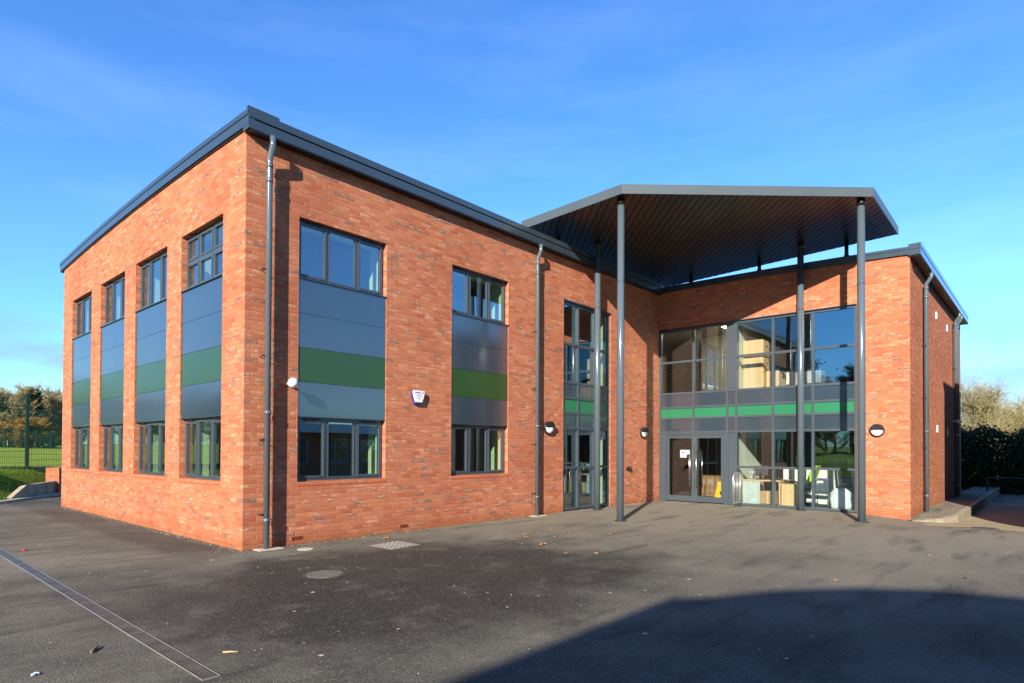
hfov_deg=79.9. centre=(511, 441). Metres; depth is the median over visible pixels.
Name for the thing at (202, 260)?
window
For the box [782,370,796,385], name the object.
white cupboard
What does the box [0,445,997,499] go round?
grass field
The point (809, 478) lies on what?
safety jacket
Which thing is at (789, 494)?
desk pedestal
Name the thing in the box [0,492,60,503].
kerb edging
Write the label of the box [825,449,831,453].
file box
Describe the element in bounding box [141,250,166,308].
window
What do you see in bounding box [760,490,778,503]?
cardboard box
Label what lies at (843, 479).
office chair
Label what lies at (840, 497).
chair
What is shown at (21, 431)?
fence
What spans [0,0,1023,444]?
sky
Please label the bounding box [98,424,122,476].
window
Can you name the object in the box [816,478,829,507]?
plastic chair
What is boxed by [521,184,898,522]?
entrance canopy
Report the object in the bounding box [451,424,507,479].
window
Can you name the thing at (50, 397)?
bare tree
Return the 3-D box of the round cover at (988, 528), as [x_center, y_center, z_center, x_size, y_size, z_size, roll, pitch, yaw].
[10.421,1.925,13.476,0.610,0.030,0.610,0,-1,42]
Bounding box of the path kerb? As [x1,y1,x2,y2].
[912,487,999,522]
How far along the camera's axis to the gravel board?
22.14 m
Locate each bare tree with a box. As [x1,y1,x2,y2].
[0,379,48,446]
[0,387,19,446]
[38,384,62,447]
[44,395,62,444]
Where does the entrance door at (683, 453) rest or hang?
in the school building
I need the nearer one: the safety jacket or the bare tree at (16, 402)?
the safety jacket
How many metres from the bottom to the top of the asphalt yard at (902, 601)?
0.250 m
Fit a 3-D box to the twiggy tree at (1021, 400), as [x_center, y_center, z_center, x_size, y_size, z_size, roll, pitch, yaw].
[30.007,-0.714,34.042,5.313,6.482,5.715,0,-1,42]
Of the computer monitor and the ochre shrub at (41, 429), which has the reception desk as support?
the computer monitor
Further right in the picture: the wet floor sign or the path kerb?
the path kerb
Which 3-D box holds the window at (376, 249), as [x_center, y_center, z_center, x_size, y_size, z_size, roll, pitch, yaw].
[-3.250,-3.307,11.291,0.494,1.067,1.861,0,-1,42]
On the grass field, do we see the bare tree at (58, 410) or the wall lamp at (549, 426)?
the bare tree at (58, 410)
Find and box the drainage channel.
[0,548,220,680]
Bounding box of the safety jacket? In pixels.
[806,465,820,481]
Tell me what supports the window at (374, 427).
in the school building
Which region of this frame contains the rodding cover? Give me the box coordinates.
[297,547,313,550]
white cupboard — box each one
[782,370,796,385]
[804,368,826,383]
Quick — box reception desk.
[743,478,790,504]
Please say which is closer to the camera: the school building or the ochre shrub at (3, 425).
the school building
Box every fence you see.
[0,394,61,469]
[0,429,61,447]
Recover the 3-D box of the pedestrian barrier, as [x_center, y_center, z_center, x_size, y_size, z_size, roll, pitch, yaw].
[6.475,1.379,17.539,0.038,0.994,0.708,0,-1,42]
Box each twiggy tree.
[960,366,1021,479]
[971,392,1023,485]
[1009,385,1023,411]
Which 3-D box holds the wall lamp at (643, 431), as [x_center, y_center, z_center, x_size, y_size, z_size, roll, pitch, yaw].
[4.112,-0.280,18.975,0.127,0.335,0.335,0,-1,42]
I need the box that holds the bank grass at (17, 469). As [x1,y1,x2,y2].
[0,465,55,499]
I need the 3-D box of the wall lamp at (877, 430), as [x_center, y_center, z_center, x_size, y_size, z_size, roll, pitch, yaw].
[9.323,-0.286,15.625,0.335,0.335,0.127,0,-1,42]
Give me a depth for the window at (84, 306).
16.21 m
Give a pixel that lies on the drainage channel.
(196, 669)
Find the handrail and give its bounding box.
[987,477,1023,490]
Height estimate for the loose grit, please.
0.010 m
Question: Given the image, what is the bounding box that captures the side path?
[908,486,995,519]
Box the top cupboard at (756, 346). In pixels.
[743,339,769,357]
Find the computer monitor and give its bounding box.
[754,468,767,479]
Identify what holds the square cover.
on the asphalt yard at (902, 601)
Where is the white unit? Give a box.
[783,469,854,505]
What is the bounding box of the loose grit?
[1,501,781,673]
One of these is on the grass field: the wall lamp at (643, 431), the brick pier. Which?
the brick pier
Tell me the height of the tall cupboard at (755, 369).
1.340 m
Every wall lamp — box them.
[544,421,554,433]
[640,427,648,437]
[870,424,884,436]
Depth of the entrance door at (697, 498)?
18.72 m
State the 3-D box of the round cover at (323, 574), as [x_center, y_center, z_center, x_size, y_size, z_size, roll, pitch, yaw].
[-2.413,1.716,7.885,0.540,0.030,0.540,0,-1,42]
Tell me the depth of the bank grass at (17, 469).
20.64 m
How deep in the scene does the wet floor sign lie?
18.90 m
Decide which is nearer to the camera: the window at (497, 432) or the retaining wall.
the window at (497, 432)
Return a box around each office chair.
[788,481,811,503]
[836,467,854,504]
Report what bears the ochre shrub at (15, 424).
on the grass field
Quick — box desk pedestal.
[781,483,797,505]
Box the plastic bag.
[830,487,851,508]
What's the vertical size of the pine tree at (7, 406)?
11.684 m
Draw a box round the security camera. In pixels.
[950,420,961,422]
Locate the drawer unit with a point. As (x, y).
(780, 378)
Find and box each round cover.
[303,570,345,578]
[970,527,1001,529]
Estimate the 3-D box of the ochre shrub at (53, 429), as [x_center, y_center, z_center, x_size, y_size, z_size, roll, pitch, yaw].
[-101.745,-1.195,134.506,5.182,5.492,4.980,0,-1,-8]
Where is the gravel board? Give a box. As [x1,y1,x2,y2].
[0,467,50,473]
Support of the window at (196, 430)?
in the school building
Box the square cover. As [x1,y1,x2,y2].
[370,541,419,549]
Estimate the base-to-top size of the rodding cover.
0.018 m
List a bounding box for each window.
[70,427,89,472]
[77,293,91,336]
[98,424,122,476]
[105,274,124,323]
[133,421,164,480]
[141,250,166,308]
[178,417,220,486]
[187,218,222,288]
[297,417,384,486]
[299,219,383,295]
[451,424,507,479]
[452,266,505,323]
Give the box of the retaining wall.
[7,481,55,498]
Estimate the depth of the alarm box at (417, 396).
12.22 m
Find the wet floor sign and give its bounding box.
[715,481,720,496]
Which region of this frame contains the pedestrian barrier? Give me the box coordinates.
[732,472,742,507]
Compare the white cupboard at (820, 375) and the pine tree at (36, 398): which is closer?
the white cupboard at (820, 375)
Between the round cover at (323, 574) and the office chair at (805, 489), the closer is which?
the round cover at (323, 574)
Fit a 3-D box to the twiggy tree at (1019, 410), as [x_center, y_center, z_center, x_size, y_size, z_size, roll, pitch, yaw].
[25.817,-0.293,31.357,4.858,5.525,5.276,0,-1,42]
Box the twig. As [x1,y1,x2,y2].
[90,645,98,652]
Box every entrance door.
[667,435,694,500]
[695,435,723,502]
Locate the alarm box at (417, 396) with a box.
[411,390,424,404]
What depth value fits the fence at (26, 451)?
21.93 m
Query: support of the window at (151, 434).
in the school building
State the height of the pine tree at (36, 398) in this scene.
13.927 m
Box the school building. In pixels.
[60,105,968,550]
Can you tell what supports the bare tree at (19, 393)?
on the grass field
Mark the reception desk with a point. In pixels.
(751, 490)
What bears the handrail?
on the asphalt yard at (902, 601)
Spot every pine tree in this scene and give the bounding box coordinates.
[0,394,10,428]
[11,386,49,447]
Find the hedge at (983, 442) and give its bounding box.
[961,419,1023,494]
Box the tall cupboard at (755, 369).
[743,357,769,387]
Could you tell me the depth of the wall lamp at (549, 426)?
15.35 m
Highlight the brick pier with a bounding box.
[46,467,61,492]
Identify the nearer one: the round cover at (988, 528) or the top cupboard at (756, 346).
the round cover at (988, 528)
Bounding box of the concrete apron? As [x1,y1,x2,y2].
[922,503,1023,531]
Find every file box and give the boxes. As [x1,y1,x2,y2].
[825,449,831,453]
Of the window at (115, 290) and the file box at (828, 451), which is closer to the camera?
the window at (115, 290)
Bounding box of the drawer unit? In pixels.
[766,370,785,386]
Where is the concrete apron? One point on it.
(1005, 516)
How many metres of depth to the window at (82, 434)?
16.15 m
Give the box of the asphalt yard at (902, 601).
[0,478,1023,682]
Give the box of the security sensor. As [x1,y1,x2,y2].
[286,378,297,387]
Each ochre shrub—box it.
[0,420,9,446]
[6,416,33,446]
[23,416,52,447]
[41,426,59,447]
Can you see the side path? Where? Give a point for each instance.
(951, 506)

